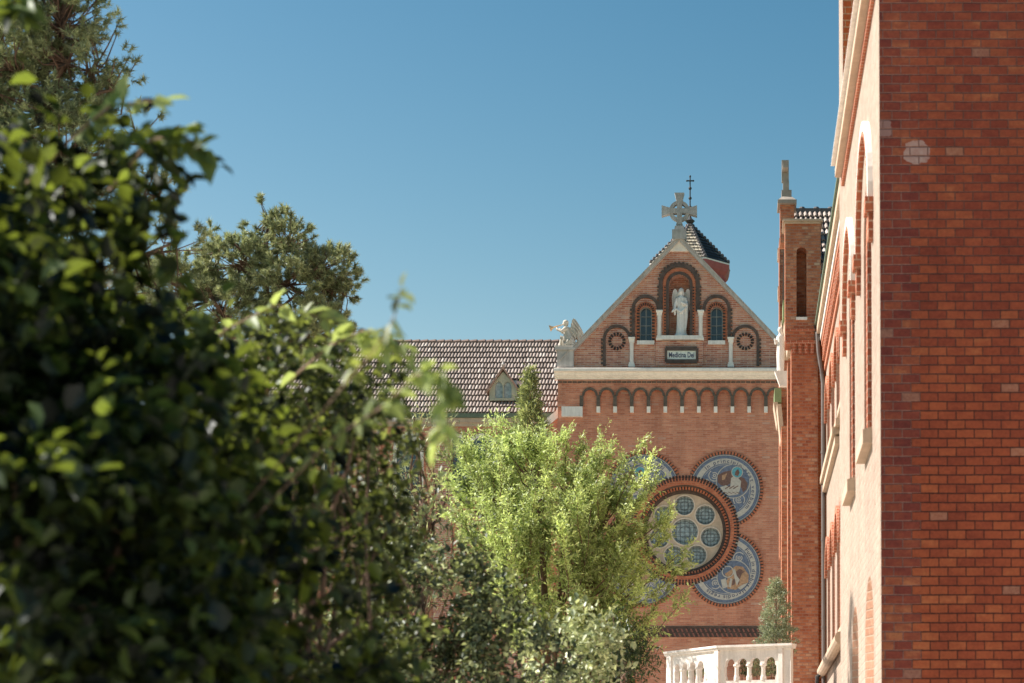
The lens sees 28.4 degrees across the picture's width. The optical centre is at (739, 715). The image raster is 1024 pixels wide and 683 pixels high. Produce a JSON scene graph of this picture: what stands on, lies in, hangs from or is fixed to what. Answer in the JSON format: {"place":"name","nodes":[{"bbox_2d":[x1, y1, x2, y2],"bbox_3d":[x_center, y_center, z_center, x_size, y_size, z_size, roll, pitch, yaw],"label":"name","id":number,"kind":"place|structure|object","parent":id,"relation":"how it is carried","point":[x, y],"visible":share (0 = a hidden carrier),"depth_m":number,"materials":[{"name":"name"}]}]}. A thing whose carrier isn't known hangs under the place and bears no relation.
{"place":"outdoors","nodes":[
{"label":"outdoors","id":0,"kind":"place"},
{"bbox_2d":[300,398,502,681],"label":"tree","id":1,"kind":"object","parent":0,"point":[429,526],"visible":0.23,"depth_m":44.07,"materials":[{"name":"green plant"}]},
{"bbox_2d":[0,0,838,340],"label":"sky","id":2,"kind":"structure","parent":0,"point":[519,161],"materials":[{"name":"blue"}]},
{"bbox_2d":[199,175,780,682],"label":"church","id":3,"kind":"structure","parent":0,"point":[697,399],"depth_m":80.76,"materials":[{"name":"brick"}]},
{"bbox_2d":[322,446,350,488],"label":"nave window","id":4,"kind":"structure","parent":3,"relation":"in","point":[324,466],"depth_m":81.84,"materials":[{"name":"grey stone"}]},
{"bbox_2d":[393,434,423,498],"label":"nave window","id":5,"kind":"structure","parent":3,"relation":"in","point":[421,453],"depth_m":81.84,"materials":[{"name":"grey stone"}]},
{"bbox_2d":[452,434,468,499],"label":"nave window","id":6,"kind":"structure","parent":3,"relation":"in","point":[455,459],"depth_m":81.84,"materials":[{"name":"grey stone"}]},
{"bbox_2d":[467,434,497,496],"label":"nave window","id":7,"kind":"structure","parent":3,"relation":"in","point":[475,439],"depth_m":81.88,"materials":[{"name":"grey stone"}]},
{"bbox_2d":[549,318,583,346],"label":"angel statue","id":8,"kind":"object","parent":3,"relation":"on","point":[573,333],"visible":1,"depth_m":80.96,"materials":[{"name":"stone"}]},
{"bbox_2d":[637,307,653,344],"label":"lancet window","id":9,"kind":"structure","parent":3,"relation":"in","point":[646,313],"depth_m":81.22,"materials":[{"name":"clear glass"}]},
{"bbox_2d":[672,288,689,334],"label":"angel statue","id":10,"kind":"object","parent":3,"relation":"on","point":[681,302],"visible":1,"depth_m":81.07,"materials":[{"name":"stone"}]},
{"bbox_2d":[647,494,722,569],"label":"round window","id":11,"kind":"structure","parent":3,"relation":"in","point":[696,517],"depth_m":81.00,"materials":[{"name":"beige stone"}]},
{"bbox_2d":[708,307,724,344],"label":"lancet window","id":12,"kind":"structure","parent":3,"relation":"in","point":[716,313],"depth_m":81.22,"materials":[{"name":"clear glass"}]},
{"label":"courtyard","id":13,"kind":"structure","parent":0,"visible":0},
{"bbox_2d":[0,0,213,324],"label":"pine tree","id":14,"kind":"object","parent":13,"relation":"on","point":[54,55],"visible":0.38,"depth_m":22.22,"materials":[{"name":"green plant"}]},
{"bbox_2d":[0,57,431,682],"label":"lilac bush","id":15,"kind":"object","parent":13,"relation":"on","point":[134,471],"visible":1,"depth_m":4.59,"materials":[{"name":"green plant"}]},
{"bbox_2d":[0,0,46,35],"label":"leafy branch","id":16,"kind":"object","parent":15,"relation":"attached to","point":[28,13],"visible":1,"depth_m":5.09,"materials":[{"name":"green plant"}]},
{"bbox_2d":[25,73,189,185],"bbox_3d":[-1.696,-1.509,5.191,0.618,0.242,0.147,-2,-4,31],"label":"leafy branch","id":17,"kind":"object","parent":15,"relation":"attached to","point":[121,92],"visible":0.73,"depth_m":5.09,"materials":[{"name":"green plant"}]},
{"bbox_2d":[108,122,218,193],"bbox_3d":[-1.500,-1.423,5.142,0.433,0.165,0.148,-2,-4,39],"label":"leafy branch","id":18,"kind":"object","parent":15,"relation":"attached to","point":[167,142],"visible":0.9,"depth_m":5.08,"materials":[{"name":"green plant"}]},
{"bbox_2d":[216,289,355,343],"bbox_3d":[-1.681,-1.300,6.793,0.807,0.219,0.204,-2,-3,30],"label":"leafy branch","id":19,"kind":"object","parent":15,"relation":"attached to","point":[255,322],"visible":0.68,"depth_m":6.68,"materials":[{"name":"green plant"}]},
{"bbox_2d":[240,272,414,522],"bbox_3d":[-1.038,-0.709,4.842,0.108,0.409,1.430,2,-3,-29],"label":"leafy branch","id":20,"kind":"object","parent":15,"relation":"attached to","point":[374,351],"visible":0.89,"depth_m":4.47,"materials":[{"name":"green plant"}]},
{"bbox_2d":[277,323,420,387],"bbox_3d":[-1.357,-1.197,6.638,0.710,0.186,0.167,-3,-4,40],"label":"leafy branch","id":21,"kind":"object","parent":15,"relation":"attached to","point":[359,339],"visible":0.82,"depth_m":6.52,"materials":[{"name":"green plant"}]},
{"bbox_2d":[237,348,466,545],"bbox_3d":[-1.009,-0.622,4.933,0.122,0.329,1.501,2,-4,-33],"label":"leafy branch","id":22,"kind":"object","parent":15,"relation":"attached to","point":[449,396],"visible":0.94,"depth_m":4.38,"materials":[{"name":"green plant"}]},
{"bbox_2d":[134,192,369,593],"bbox_3d":[-7.427,-2.415,30.163,3.705,11.183,1.745,0,-3,0],"label":"pine tree","id":23,"kind":"object","parent":13,"relation":"on","point":[312,270],"visible":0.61,"depth_m":30.11,"materials":[{"name":"green plant"}]},
{"bbox_2d":[198,294,456,682],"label":"leafy shrub","id":24,"kind":"object","parent":13,"relation":"on","point":[322,386],"visible":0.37,"depth_m":7.88,"materials":[{"name":"green plant"}]},
{"bbox_2d":[273,466,584,682],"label":"leafy shrub","id":25,"kind":"object","parent":13,"relation":"on","point":[471,646],"visible":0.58,"depth_m":13.82,"materials":[{"name":"green plant"}]},
{"bbox_2d":[500,359,572,682],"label":"conifer tree","id":26,"kind":"object","parent":13,"relation":"on","point":[534,404],"visible":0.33,"depth_m":46.32,"materials":[{"name":"green plant"}]},
{"bbox_2d":[433,407,699,681],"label":"feathery tree","id":27,"kind":"object","parent":13,"relation":"on","point":[599,553],"visible":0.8,"depth_m":37.80,"materials":[{"name":"green plant"}]},
{"bbox_2d":[514,592,638,682],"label":"leafy shrub","id":28,"kind":"object","parent":13,"relation":"on","point":[589,670],"visible":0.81,"depth_m":17.97,"materials":[{"name":"green plant"}]},
{"bbox_2d":[563,597,665,682],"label":"yew bush","id":29,"kind":"object","parent":13,"relation":"on","point":[632,656],"visible":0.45,"depth_m":30.20,"materials":[{"name":"broad pale green leaf"},{"name":"bark"}]},
{"bbox_2d":[663,643,796,682],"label":"balcony balustrade","id":30,"kind":"object","parent":13,"relation":"on","point":[714,660],"visible":1,"depth_m":44.01,"materials":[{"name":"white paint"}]},
{"bbox_2d":[733,659,746,676],"bbox_3d":[0.041,-0.968,45.122,0.421,0.887,0.434,0,-3,0],"label":"potted plant","id":31,"kind":"object","parent":30,"relation":"on","point":[744,669],"visible":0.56,"depth_m":45.06,"materials":[{"name":"green plant"}]},
{"bbox_2d":[751,658,760,677],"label":"potted plant","id":32,"kind":"object","parent":30,"relation":"on","point":[757,666],"visible":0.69,"depth_m":44.96,"materials":[{"name":"green plant"}]},
{"bbox_2d":[765,657,775,679],"bbox_3d":[0.692,-0.978,44.820,0.432,0.874,0.441,0,-3,0],"label":"potted plant","id":33,"kind":"object","parent":30,"relation":"on","point":[768,672],"visible":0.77,"depth_m":44.79,"materials":[{"name":"green plant"}]},
{"bbox_2d":[752,576,800,679],"bbox_3d":[0.840,-1.857,46.151,1.120,2.769,1.066,3,-4,-40],"label":"potted conifer","id":34,"kind":"object","parent":30,"relation":"on","point":[776,584],"visible":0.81,"depth_m":46.08,"materials":[{"name":"green plant"}]},
{"bbox_2d":[773,160,840,682],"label":"brick building","id":35,"kind":"structure","parent":13,"relation":"on","point":[806,407],"depth_m":50.37,"materials":[{"name":"red brick"}]},
{"bbox_2d":[774,327,786,386],"bbox_3d":[1.154,-9.691,54.081,0.480,1.632,0.300,0,-3,0],"label":"saint statue","id":36,"kind":"object","parent":35,"relation":"attached to","point":[781,375],"visible":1,"depth_m":53.99,"materials":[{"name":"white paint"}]},
{"bbox_2d":[824,376,829,423],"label":"arched window","id":37,"kind":"structure","parent":35,"relation":"in","point":[826,406],"depth_m":49.61,"materials":[{"name":"brick"}]},
{"bbox_2d":[824,536,830,578],"bbox_3d":[2.371,-2.839,48.816,0.600,3.060,1.840,0,-3,0],"label":"arched window","id":38,"kind":"structure","parent":35,"relation":"in","point":[826,567],"depth_m":49.14,"materials":[{"name":"brick"}]},
{"bbox_2d":[828,353,834,421],"bbox_3d":[2.371,-7.284,46.645,0.600,2.310,1.940,0,-3,0],"label":"arched window","id":39,"kind":"structure","parent":35,"relation":"in","point":[831,384],"depth_m":47.25,"materials":[{"name":"brick"}]},
{"bbox_2d":[829,522,834,565],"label":"arched window","id":40,"kind":"structure","parent":35,"relation":"in","point":[831,532],"depth_m":46.90,"materials":[{"name":"brick"}]},
{"bbox_2d":[833,327,839,427],"bbox_3d":[2.371,-7.409,44.248,0.600,2.310,1.940,0,-3,0],"label":"arched window","id":41,"kind":"structure","parent":35,"relation":"in","point":[836,360],"depth_m":44.67,"materials":[{"name":"brick"}]},
{"bbox_2d":[833,505,839,552],"bbox_3d":[2.371,-3.090,44.022,0.600,3.060,1.840,0,-3,0],"label":"arched window","id":42,"kind":"structure","parent":35,"relation":"in","point":[836,540],"depth_m":44.46,"materials":[{"name":"brick"}]},
{"bbox_2d":[837,307,839,417],"bbox_3d":[2.371,-7.535,41.852,0.600,2.310,1.940,0,-3,0],"label":"arched window","id":43,"kind":"structure","parent":35,"relation":"in","point":[838,411],"depth_m":42.59,"materials":[{"name":"brick"}]},
{"bbox_2d":[838,500,840,631],"bbox_3d":[2.371,-3.216,41.625,0.600,3.060,1.840,0,-3,0],"label":"arched window","id":44,"kind":"structure","parent":35,"relation":"in","point":[839,500],"depth_m":42.27,"materials":[{"name":"brick"}]},
{"bbox_2d":[831,0,1023,682],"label":"brick building","id":45,"kind":"structure","parent":13,"relation":"on","point":[927,161],"depth_m":16.73,"materials":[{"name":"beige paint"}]},
{"bbox_2d":[839,217,854,505],"bbox_3d":[1.378,-3.739,21.145,0.585,3.020,1.860,0,-3,0],"label":"arched window","id":46,"kind":"structure","parent":45,"relation":"in","point":[848,290],"depth_m":21.18,"materials":[{"name":"brick"}]},
{"bbox_2d":[852,121,873,463],"bbox_3d":[1.378,-3.917,18.500,0.585,3.100,2.020,0,-3,0],"label":"arched window","id":47,"kind":"structure","parent":45,"relation":"in","point":[865,143],"depth_m":18.68,"materials":[{"name":"brick"}]}
]}

